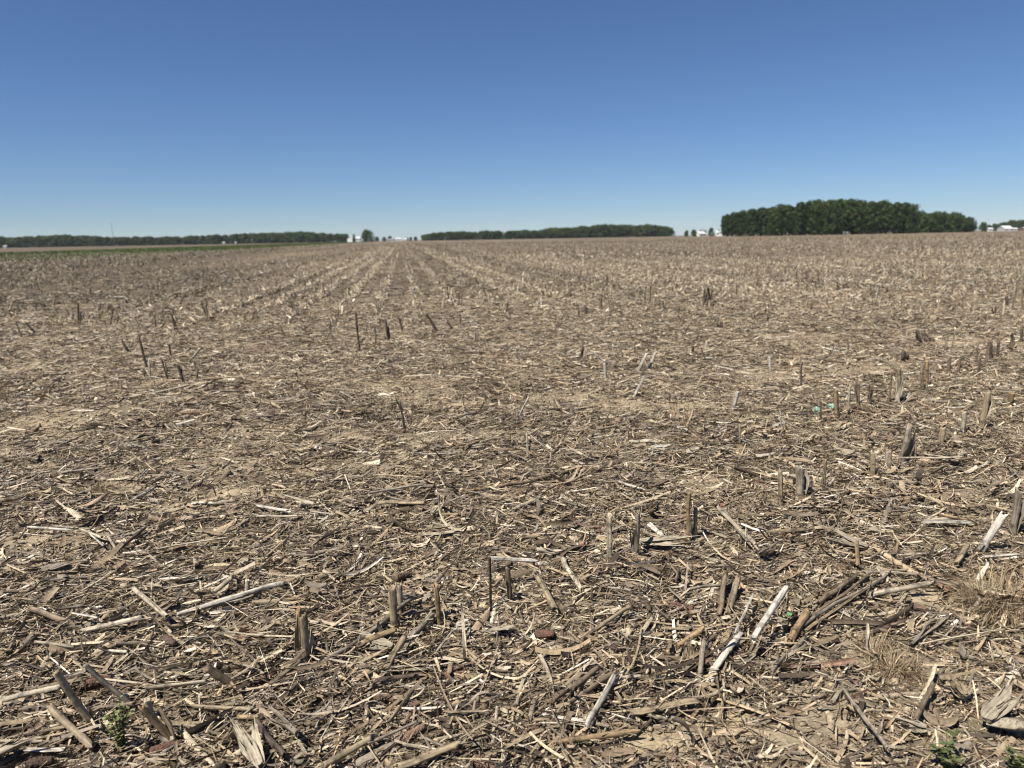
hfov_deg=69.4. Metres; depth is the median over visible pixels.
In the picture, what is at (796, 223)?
tree
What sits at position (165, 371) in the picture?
corn stub
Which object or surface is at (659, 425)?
corn stalk
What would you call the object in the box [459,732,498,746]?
corn husk
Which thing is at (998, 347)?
corn stub
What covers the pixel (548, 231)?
tree
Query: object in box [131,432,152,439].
corn stalk
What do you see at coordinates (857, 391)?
corn stub
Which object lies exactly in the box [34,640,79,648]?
corn stalk
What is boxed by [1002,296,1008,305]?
corn stub
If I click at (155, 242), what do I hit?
tree
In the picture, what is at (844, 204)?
tree
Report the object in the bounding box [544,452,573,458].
corn stalk
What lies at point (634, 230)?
tree
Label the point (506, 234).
tree
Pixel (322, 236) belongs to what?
tree
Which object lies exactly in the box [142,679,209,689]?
corn stalk
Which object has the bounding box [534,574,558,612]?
corn stalk
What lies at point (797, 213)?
tree
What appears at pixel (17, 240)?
tree
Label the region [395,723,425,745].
corn cob
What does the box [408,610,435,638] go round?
corn stalk
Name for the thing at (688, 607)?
corn cob
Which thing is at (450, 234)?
tree
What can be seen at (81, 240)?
tree
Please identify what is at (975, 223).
tree
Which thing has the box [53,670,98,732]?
corn stub
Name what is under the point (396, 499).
corn stalk
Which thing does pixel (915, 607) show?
corn cob
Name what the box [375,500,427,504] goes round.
corn stalk
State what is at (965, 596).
dry grass tuft
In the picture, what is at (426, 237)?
tree
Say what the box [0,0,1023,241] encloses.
sky
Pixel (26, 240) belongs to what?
tree
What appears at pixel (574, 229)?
tree
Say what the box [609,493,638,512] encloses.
dry grass tuft
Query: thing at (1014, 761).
green weed
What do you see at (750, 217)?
tree
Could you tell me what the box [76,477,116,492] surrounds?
dry grass tuft
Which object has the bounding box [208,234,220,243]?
tree
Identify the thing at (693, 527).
corn stub
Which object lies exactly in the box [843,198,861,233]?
tree
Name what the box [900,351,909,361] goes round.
corn stub
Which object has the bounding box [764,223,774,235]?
tree
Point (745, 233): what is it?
tree
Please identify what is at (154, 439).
corn stalk
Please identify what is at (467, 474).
corn stalk
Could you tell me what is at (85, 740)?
corn stalk
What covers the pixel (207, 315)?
corn stub
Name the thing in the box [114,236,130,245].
tree
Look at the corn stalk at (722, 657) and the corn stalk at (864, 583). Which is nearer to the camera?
the corn stalk at (722, 657)
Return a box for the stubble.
[0,233,1023,326]
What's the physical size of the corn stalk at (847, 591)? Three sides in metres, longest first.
0.561 x 0.028 x 0.022 m
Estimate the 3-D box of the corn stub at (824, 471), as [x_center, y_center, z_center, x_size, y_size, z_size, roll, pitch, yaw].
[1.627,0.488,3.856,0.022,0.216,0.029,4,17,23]
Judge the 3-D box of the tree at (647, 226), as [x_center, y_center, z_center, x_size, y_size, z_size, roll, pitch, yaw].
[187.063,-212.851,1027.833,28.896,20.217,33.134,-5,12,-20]
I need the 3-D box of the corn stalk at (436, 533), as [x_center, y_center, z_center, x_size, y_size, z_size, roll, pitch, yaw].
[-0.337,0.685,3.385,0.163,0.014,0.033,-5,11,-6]
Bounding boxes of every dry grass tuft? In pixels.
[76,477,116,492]
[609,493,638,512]
[846,628,908,665]
[853,640,936,689]
[938,555,1023,633]
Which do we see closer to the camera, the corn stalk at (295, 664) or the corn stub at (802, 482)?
the corn stalk at (295, 664)
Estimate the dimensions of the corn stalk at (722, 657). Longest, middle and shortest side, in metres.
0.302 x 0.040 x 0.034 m
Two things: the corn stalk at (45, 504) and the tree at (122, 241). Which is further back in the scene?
the tree at (122, 241)
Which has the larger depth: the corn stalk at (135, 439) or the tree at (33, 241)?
the tree at (33, 241)
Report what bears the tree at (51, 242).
on the field
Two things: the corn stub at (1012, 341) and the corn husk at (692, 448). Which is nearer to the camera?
the corn husk at (692, 448)
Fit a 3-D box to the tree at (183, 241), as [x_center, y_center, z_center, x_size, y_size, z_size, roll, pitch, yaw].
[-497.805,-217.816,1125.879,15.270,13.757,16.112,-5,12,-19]
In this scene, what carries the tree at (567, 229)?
on the field
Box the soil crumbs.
[0,349,1023,767]
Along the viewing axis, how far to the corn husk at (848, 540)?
3.21 m
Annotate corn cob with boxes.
[25,756,53,767]
[54,674,81,683]
[84,675,111,690]
[149,739,182,757]
[160,635,176,646]
[173,545,185,550]
[230,555,248,560]
[248,673,273,690]
[327,610,346,620]
[363,689,396,702]
[392,571,409,581]
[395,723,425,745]
[443,669,466,685]
[473,754,496,767]
[535,629,554,639]
[550,715,562,728]
[610,642,629,653]
[671,602,692,610]
[687,758,711,767]
[828,438,843,442]
[912,604,925,611]
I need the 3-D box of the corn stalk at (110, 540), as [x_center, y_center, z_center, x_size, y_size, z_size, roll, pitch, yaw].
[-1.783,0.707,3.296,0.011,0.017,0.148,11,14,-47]
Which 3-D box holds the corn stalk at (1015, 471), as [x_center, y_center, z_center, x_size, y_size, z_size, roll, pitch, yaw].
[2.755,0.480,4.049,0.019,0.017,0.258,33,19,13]
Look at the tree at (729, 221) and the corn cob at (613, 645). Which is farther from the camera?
the tree at (729, 221)
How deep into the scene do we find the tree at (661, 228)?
1022.59 m
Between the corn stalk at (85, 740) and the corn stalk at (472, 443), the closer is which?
the corn stalk at (85, 740)
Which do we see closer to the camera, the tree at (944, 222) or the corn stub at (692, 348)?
the corn stub at (692, 348)
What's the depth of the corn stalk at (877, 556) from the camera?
3.10 m
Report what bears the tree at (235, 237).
on the field
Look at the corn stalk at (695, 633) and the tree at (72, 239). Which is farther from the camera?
the tree at (72, 239)
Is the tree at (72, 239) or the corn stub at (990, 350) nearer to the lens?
the corn stub at (990, 350)
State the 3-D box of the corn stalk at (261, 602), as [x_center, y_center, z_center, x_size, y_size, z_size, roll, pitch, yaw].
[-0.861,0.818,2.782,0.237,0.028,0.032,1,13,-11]
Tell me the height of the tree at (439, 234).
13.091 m
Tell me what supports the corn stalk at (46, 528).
on the field
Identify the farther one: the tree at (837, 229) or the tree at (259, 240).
the tree at (259, 240)
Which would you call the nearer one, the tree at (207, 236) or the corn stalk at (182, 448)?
the corn stalk at (182, 448)
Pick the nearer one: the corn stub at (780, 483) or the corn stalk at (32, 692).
the corn stalk at (32, 692)
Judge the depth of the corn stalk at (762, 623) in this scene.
2.41 m
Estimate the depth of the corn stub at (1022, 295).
13.40 m
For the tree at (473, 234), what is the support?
on the field
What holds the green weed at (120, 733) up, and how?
on the field
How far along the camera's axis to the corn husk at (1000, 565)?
2.99 m
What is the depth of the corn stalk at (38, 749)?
1.99 m
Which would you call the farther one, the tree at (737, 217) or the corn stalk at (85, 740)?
the tree at (737, 217)
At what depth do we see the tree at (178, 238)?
1127.71 m
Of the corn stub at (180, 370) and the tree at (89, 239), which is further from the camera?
the tree at (89, 239)
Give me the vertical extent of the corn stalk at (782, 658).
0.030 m
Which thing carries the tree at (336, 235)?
on the field
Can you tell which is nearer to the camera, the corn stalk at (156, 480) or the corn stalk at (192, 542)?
the corn stalk at (192, 542)
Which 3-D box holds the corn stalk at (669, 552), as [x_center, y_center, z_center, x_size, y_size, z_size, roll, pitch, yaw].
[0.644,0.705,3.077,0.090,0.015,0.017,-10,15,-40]
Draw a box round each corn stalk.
[0,684,60,702]
[6,439,39,445]
[23,747,65,751]
[27,526,73,530]
[28,606,82,625]
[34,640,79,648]
[36,676,89,688]
[39,496,90,506]
[46,702,94,750]
[55,493,127,495]
[59,467,98,473]
[70,612,99,618]
[75,426,95,432]
[79,528,105,539]
[80,615,151,633]
[89,533,103,545]
[89,700,138,710]
[100,449,120,460]
[106,534,114,547]
[115,436,158,442]
[116,526,146,553]
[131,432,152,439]
[131,486,154,501]
[131,586,168,618]
[133,428,153,431]
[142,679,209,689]
[150,437,161,442]
[150,477,161,484]
[157,537,227,549]
[160,447,203,448]
[163,469,179,475]
[176,581,284,616]
[187,573,220,575]
[190,704,258,711]
[209,699,238,729]
[212,575,233,593]
[214,555,260,559]
[237,714,258,719]
[250,681,303,726]
[251,597,313,605]
[253,717,286,758]
[254,558,271,574]
[255,415,273,417]
[255,504,290,512]
[256,514,300,517]
[260,592,309,610]
[264,656,307,689]
[264,705,299,735]
[271,525,283,540]
[271,672,295,688]
[277,482,301,484]
[279,609,295,624]
[281,494,316,504]
[286,661,330,674]
[288,423,319,432]
[313,567,343,578]
[316,668,332,677]
[321,732,379,767]
[328,592,425,657]
[335,519,398,538]
[359,627,396,646]
[363,621,379,631]
[368,483,423,493]
[368,717,426,743]
[371,671,426,683]
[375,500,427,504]
[382,635,406,672]
[387,495,408,500]
[387,689,413,723]
[392,739,463,767]
[399,657,418,671]
[407,484,436,488]
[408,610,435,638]
[415,452,454,454]
[419,734,444,745]
[421,530,455,535]
[427,526,449,529]
[442,709,490,713]
[453,471,484,478]
[464,611,518,637]
[466,440,479,446]
[466,481,516,491]
[478,536,506,540]
[482,727,545,757]
[488,556,539,562]
[492,550,513,552]
[495,617,499,645]
[497,476,561,487]
[511,495,543,512]
[526,432,528,456]
[531,469,573,479]
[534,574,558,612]
[536,547,566,554]
[541,713,589,724]
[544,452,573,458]
[547,447,558,458]
[550,665,599,703]
[550,728,642,745]
[561,556,583,592]
[567,671,618,704]
[570,519,582,525]
[580,601,612,604]
[580,604,634,640]
[584,673,616,729]
[587,668,616,731]
[596,425,617,429]
[614,508,639,511]
[616,480,645,489]
[626,698,700,714]
[628,439,659,442]
[633,519,665,521]
[639,540,700,548]
[640,444,675,453]
[641,424,679,426]
[642,530,659,536]
[646,713,668,720]
[647,522,663,535]
[660,549,673,557]
[663,434,686,437]
[664,625,704,654]
[673,554,700,556]
[675,568,679,581]
[685,584,719,590]
[694,638,705,695]
[707,631,743,681]
[716,505,758,549]
[716,570,727,617]
[724,509,751,546]
[724,575,740,615]
[732,454,780,460]
[733,593,753,634]
[741,523,763,531]
[749,584,788,643]
[750,422,769,427]
[759,441,769,451]
[766,528,807,532]
[769,634,807,673]
[773,636,803,674]
[787,607,810,645]
[803,569,891,627]
[805,579,876,631]
[809,571,873,617]
[815,571,863,606]
[834,421,847,429]
[841,684,888,751]
[845,466,892,479]
[851,570,874,580]
[852,473,876,491]
[855,541,859,568]
[859,576,877,586]
[861,423,885,433]
[861,552,927,559]
[861,570,919,574]
[868,581,933,596]
[870,618,909,634]
[875,564,890,582]
[875,603,913,627]
[878,402,896,407]
[883,569,907,571]
[886,481,928,483]
[893,456,899,472]
[894,456,961,458]
[897,466,921,473]
[909,613,948,644]
[913,680,936,719]
[917,574,960,587]
[918,517,973,523]
[919,628,1004,644]
[922,413,941,415]
[924,453,953,458]
[926,455,985,463]
[938,513,968,519]
[940,466,959,472]
[952,542,969,566]
[965,502,985,507]
[980,553,1019,557]
[980,567,1005,583]
[1008,466,1020,477]
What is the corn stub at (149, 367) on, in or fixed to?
on the field
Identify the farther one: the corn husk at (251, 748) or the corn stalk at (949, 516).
the corn stalk at (949, 516)
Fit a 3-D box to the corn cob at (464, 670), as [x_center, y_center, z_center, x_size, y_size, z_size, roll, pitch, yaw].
[-0.175,0.917,2.307,0.075,0.045,0.044,-14,-12,-26]
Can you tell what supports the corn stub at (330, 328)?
on the field
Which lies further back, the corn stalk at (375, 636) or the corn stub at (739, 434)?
the corn stub at (739, 434)
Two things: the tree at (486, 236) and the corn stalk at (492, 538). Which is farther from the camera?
the tree at (486, 236)
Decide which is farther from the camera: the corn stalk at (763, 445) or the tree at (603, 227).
the tree at (603, 227)
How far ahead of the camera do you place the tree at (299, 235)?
1116.73 m
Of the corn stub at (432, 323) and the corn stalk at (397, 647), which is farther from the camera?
the corn stub at (432, 323)
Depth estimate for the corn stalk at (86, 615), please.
2.61 m
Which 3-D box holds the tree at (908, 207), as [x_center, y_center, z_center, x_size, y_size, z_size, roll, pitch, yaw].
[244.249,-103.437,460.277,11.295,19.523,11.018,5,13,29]
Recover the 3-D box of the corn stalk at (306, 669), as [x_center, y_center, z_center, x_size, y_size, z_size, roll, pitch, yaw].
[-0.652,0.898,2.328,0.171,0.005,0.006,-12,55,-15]
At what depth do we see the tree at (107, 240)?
1122.35 m
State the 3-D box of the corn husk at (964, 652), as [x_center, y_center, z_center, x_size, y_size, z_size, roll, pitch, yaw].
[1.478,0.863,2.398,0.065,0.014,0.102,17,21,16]
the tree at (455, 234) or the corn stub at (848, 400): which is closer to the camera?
the corn stub at (848, 400)
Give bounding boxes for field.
[0,230,1023,767]
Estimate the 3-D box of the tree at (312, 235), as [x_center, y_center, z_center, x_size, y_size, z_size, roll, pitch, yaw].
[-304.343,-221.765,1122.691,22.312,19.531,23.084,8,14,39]
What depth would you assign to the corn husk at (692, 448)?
4.56 m
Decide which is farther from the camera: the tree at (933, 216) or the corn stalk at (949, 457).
the tree at (933, 216)
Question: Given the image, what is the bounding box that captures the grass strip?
[0,243,342,262]
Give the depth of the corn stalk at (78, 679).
2.26 m
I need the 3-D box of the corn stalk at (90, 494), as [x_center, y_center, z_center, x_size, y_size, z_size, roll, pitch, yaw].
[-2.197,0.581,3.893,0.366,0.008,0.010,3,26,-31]
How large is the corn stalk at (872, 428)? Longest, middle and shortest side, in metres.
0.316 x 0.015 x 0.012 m
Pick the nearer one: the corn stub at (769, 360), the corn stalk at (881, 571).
the corn stalk at (881, 571)
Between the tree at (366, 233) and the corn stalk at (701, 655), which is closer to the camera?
the corn stalk at (701, 655)
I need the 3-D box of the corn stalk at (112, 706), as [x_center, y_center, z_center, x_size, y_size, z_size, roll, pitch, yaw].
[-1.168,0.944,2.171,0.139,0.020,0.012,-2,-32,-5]
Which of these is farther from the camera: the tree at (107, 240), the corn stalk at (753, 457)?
the tree at (107, 240)
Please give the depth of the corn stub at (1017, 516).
3.30 m
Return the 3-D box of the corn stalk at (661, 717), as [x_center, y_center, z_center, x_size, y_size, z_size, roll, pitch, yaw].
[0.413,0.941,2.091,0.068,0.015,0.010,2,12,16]
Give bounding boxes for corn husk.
[0,736,36,755]
[40,560,83,574]
[117,738,135,751]
[174,566,210,581]
[212,626,234,637]
[228,716,265,767]
[297,557,317,562]
[342,517,349,529]
[344,630,392,653]
[386,663,442,673]
[430,506,441,514]
[452,617,469,630]
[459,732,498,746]
[468,443,484,447]
[490,624,517,631]
[578,571,597,579]
[639,535,700,546]
[648,443,671,456]
[684,637,698,667]
[686,446,699,457]
[720,625,733,644]
[757,540,779,555]
[825,527,867,549]
[843,448,862,455]
[890,715,926,732]
[929,463,949,473]
[944,677,972,704]
[958,638,972,658]
[981,681,1023,730]
[990,563,1007,570]
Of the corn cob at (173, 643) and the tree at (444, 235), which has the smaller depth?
the corn cob at (173, 643)
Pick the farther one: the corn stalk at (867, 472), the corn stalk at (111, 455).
the corn stalk at (111, 455)
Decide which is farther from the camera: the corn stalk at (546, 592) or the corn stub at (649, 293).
the corn stub at (649, 293)
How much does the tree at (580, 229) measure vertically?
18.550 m
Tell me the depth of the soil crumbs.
4.60 m
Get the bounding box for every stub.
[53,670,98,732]
[83,663,141,713]
[121,338,129,351]
[138,336,147,366]
[138,705,176,741]
[144,697,152,723]
[148,358,150,376]
[161,360,168,379]
[170,313,177,330]
[176,364,184,380]
[187,706,243,733]
[188,347,201,360]
[193,360,198,378]
[202,663,244,690]
[205,304,208,318]
[244,578,249,602]
[278,325,286,337]
[294,605,300,654]
[299,612,313,664]
[329,317,332,337]
[355,312,360,349]
[384,318,389,341]
[388,583,398,635]
[397,582,403,616]
[398,401,406,431]
[426,313,437,330]
[433,580,441,627]
[474,330,478,342]
[488,557,491,610]
[505,566,512,600]
[517,397,529,418]
[580,342,583,357]
[594,352,607,379]
[606,513,612,558]
[630,509,640,555]
[632,376,644,397]
[637,352,648,370]
[648,283,650,303]
[648,350,657,367]
[686,492,690,540]
[690,507,697,539]
[691,339,693,353]
[703,288,706,304]
[707,287,709,305]
[710,289,712,306]
[717,321,722,328]
[731,390,738,409]
[738,424,740,447]
[768,356,770,370]
[778,467,782,505]
[796,465,809,500]
[799,363,801,386]
[819,399,821,422]
[821,459,826,488]
[833,388,839,417]
[847,383,851,414]
[854,381,859,405]
[867,383,872,403]
[870,451,875,479]
[885,450,892,469]
[888,372,892,401]
[895,365,902,402]
[898,423,915,461]
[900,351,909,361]
[912,441,916,456]
[915,329,922,344]
[919,363,924,388]
[922,333,934,341]
[925,360,928,384]
[938,426,945,446]
[947,357,951,375]
[957,358,960,373]
[959,411,967,432]
[975,344,978,365]
[975,511,1009,551]
[977,357,981,374]
[979,391,992,428]
[984,340,990,364]
[989,341,992,357]
[996,341,999,355]
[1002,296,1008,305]
[1006,392,1014,404]
[1008,487,1023,535]
[1009,332,1014,346]
[1019,326,1023,341]
[1021,283,1023,303]
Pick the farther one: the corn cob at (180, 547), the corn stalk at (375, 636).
the corn cob at (180, 547)
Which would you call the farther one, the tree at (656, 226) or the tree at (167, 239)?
the tree at (167, 239)
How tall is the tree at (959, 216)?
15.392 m
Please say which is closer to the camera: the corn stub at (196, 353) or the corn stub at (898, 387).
the corn stub at (898, 387)
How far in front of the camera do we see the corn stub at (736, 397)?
5.66 m
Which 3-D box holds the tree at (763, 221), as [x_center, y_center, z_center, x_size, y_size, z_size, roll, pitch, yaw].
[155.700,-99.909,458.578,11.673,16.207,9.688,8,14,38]
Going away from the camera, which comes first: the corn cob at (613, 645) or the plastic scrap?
the corn cob at (613, 645)
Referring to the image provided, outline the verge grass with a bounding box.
[0,242,358,260]
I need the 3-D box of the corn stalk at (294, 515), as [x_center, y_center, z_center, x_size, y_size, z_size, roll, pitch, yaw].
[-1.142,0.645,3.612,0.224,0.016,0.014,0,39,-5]
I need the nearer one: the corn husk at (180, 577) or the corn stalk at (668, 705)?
the corn stalk at (668, 705)
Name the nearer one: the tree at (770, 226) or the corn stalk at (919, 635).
the corn stalk at (919, 635)
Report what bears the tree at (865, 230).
on the field
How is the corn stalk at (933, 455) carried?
on the field
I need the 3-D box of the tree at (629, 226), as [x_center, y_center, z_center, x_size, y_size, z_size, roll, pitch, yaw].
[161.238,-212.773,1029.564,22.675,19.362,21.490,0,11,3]
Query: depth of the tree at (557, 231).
1019.73 m
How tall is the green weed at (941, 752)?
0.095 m
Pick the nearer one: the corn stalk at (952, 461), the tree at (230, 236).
the corn stalk at (952, 461)
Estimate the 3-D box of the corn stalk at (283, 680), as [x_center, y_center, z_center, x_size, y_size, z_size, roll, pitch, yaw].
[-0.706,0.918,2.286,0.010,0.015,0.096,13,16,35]
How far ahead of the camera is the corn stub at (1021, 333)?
9.18 m
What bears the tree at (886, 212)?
on the field
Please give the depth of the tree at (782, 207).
455.97 m
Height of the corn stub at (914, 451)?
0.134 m
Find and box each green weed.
[102,695,134,754]
[927,728,966,767]
[1004,745,1023,767]
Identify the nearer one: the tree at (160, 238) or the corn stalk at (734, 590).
the corn stalk at (734, 590)
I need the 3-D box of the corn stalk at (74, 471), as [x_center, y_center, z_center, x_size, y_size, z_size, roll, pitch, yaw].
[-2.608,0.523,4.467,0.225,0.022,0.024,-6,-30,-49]
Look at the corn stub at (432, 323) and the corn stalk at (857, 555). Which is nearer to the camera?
the corn stalk at (857, 555)
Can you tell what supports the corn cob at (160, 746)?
on the field
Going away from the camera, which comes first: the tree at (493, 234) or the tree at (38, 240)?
the tree at (493, 234)
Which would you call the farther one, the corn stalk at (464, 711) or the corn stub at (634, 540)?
the corn stub at (634, 540)
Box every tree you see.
[0,236,7,247]
[4,237,12,247]
[8,237,21,247]
[10,237,28,247]
[19,236,32,247]
[21,236,34,247]
[27,236,40,247]
[34,235,46,246]
[38,235,50,246]
[46,234,59,246]
[50,234,63,246]
[56,234,71,246]
[59,235,71,246]
[63,236,82,246]
[73,235,90,246]
[77,236,86,245]
[84,236,98,245]
[89,236,103,245]
[102,236,112,245]
[110,236,118,245]
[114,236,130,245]
[116,237,127,245]
[129,236,141,245]
[138,237,148,245]
[145,237,154,244]
[152,237,161,244]
[154,236,165,244]
[164,236,174,244]
[169,236,181,244]
[173,236,181,244]
[180,237,188,244]
[182,235,197,244]
[192,235,202,244]
[198,235,207,244]
[204,235,211,243]
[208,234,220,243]
[220,234,229,243]
[226,234,237,243]
[229,233,240,243]
[240,233,251,243]
[243,232,257,243]
[255,233,267,243]
[265,232,276,242]
[266,232,281,242]
[273,232,284,242]
[276,232,293,242]
[280,231,296,242]
[292,231,306,242]
[301,232,310,242]
[304,231,316,242]
[311,233,319,242]
[317,233,328,242]
[324,233,334,241]
[331,233,340,241]
[339,233,348,241]
[360,229,374,241]
[423,233,432,240]
[429,232,440,240]
[436,232,443,240]
[441,231,448,239]
[445,231,454,239]
[451,231,462,239]
[456,231,467,239]
[462,232,471,239]
[471,231,479,239]
[475,231,485,239]
[481,230,490,239]
[490,231,495,239]
[492,230,502,238]
[503,231,512,238]
[520,229,530,238]
[529,230,538,238]
[538,229,546,238]
[540,228,553,238]
[546,227,561,237]
[550,227,563,238]
[556,228,567,237]
[561,227,571,237]
[564,227,572,237]
[570,227,579,237]
[574,226,587,237]
[575,226,590,237]
[582,226,592,237]
[590,224,600,237]
[596,223,611,237]
[604,224,615,237]
[604,224,624,237]
[617,224,630,236]
[617,225,627,236]
[624,224,634,236]
[630,225,641,236]
[633,225,649,236]
[638,224,658,236]
[642,224,663,236]
[650,225,669,236]
[662,227,675,236]
[708,228,714,235]
[721,215,727,236]
[722,214,733,236]
[730,212,744,236]
[734,211,745,233]
[737,223,748,235]
[741,208,759,235]
[745,208,757,235]
[750,222,758,235]
[755,207,768,235]
[756,210,771,235]
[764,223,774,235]
[768,208,781,235]
[774,204,793,235]
[779,206,795,235]
[787,205,794,235]
[790,201,806,234]
[791,221,801,235]
[797,202,814,234]
[805,203,824,234]
[806,199,821,234]
[811,202,830,234]
[817,199,840,232]
[820,201,844,234]
[820,220,829,234]
[832,198,852,234]
[833,222,840,234]
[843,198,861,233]
[848,201,862,233]
[849,202,868,233]
[859,202,878,233]
[863,223,873,233]
[865,201,883,233]
[865,220,877,233]
[878,200,893,233]
[878,201,888,233]
[883,204,897,233]
[885,201,905,233]
[898,202,914,233]
[904,203,921,233]
[904,220,911,232]
[906,223,916,233]
[914,209,929,232]
[916,213,929,232]
[925,212,940,232]
[929,211,945,232]
[938,211,949,232]
[942,212,958,232]
[950,213,961,231]
[956,215,968,231]
[964,216,973,231]
[970,218,977,231]
[978,222,987,231]
[992,223,997,230]
[1008,219,1020,228]
[1017,220,1023,229]
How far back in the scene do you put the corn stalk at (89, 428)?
5.43 m
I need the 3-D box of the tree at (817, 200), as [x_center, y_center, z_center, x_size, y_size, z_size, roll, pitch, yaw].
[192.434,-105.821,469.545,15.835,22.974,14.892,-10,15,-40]
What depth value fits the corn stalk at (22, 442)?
5.13 m
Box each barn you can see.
[694,231,705,236]
[997,226,1013,230]
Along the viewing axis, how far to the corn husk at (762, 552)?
3.10 m
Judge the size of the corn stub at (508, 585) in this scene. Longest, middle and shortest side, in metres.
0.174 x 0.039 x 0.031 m
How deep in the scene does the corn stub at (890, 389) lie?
5.83 m
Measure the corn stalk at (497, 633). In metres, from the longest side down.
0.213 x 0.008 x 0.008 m
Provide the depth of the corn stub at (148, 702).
2.14 m
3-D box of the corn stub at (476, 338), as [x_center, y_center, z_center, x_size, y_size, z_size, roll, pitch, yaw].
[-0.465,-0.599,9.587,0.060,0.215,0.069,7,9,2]
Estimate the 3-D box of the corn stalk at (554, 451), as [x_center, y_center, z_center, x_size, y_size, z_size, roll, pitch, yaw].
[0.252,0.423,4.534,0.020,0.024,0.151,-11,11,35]
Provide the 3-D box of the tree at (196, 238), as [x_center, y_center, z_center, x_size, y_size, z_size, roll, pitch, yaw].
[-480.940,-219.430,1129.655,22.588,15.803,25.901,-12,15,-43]
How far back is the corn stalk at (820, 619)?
2.65 m
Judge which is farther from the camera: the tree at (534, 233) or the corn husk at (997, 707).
the tree at (534, 233)
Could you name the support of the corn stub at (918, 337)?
on the field
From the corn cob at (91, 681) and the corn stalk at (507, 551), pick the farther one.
the corn stalk at (507, 551)
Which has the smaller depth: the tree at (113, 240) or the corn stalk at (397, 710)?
the corn stalk at (397, 710)
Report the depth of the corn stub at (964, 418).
4.90 m
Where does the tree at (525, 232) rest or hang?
on the field
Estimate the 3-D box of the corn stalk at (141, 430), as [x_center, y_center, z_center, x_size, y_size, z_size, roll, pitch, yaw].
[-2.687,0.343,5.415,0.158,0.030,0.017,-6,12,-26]
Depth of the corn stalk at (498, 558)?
2.86 m
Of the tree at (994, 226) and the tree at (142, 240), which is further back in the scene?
the tree at (142, 240)
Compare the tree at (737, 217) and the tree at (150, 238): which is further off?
the tree at (150, 238)
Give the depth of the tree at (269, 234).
1122.17 m
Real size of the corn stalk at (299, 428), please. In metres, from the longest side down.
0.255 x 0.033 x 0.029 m
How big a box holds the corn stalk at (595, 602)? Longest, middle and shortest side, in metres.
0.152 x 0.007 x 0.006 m
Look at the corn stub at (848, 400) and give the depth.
5.46 m
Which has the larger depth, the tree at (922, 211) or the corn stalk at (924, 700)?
the tree at (922, 211)
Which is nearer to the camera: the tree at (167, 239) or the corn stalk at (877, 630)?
the corn stalk at (877, 630)
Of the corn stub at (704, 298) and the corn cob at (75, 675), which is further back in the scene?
the corn stub at (704, 298)
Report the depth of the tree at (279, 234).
1121.04 m
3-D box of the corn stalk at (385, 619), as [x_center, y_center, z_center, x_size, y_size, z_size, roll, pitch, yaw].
[-0.452,0.822,2.561,0.049,0.038,0.458,41,36,24]
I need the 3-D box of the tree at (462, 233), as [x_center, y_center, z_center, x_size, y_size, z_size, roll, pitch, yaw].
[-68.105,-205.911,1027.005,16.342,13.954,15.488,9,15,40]
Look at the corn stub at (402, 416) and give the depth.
5.26 m
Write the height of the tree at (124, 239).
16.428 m
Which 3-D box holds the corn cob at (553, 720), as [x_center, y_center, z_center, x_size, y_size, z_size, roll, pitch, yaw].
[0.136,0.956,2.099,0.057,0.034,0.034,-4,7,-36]
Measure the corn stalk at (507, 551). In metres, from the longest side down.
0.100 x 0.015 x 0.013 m
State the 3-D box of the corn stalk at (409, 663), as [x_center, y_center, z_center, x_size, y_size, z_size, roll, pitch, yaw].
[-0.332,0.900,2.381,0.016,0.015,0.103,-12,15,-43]
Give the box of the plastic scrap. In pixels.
[813,406,819,411]
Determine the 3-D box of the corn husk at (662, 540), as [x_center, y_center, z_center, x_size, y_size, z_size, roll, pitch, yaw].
[0.680,0.670,3.150,0.276,0.026,0.088,-5,21,12]
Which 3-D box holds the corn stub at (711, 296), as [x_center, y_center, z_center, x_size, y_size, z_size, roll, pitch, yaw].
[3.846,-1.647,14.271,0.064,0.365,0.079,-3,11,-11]
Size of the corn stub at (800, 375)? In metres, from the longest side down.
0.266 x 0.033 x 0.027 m
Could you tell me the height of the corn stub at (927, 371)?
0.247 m
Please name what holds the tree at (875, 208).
on the field
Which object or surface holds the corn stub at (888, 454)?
on the field
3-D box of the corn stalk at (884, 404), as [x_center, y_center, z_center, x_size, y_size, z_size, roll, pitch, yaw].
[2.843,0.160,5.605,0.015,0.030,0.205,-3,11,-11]
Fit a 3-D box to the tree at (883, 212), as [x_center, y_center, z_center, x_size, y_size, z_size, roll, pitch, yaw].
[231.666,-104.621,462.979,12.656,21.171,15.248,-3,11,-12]

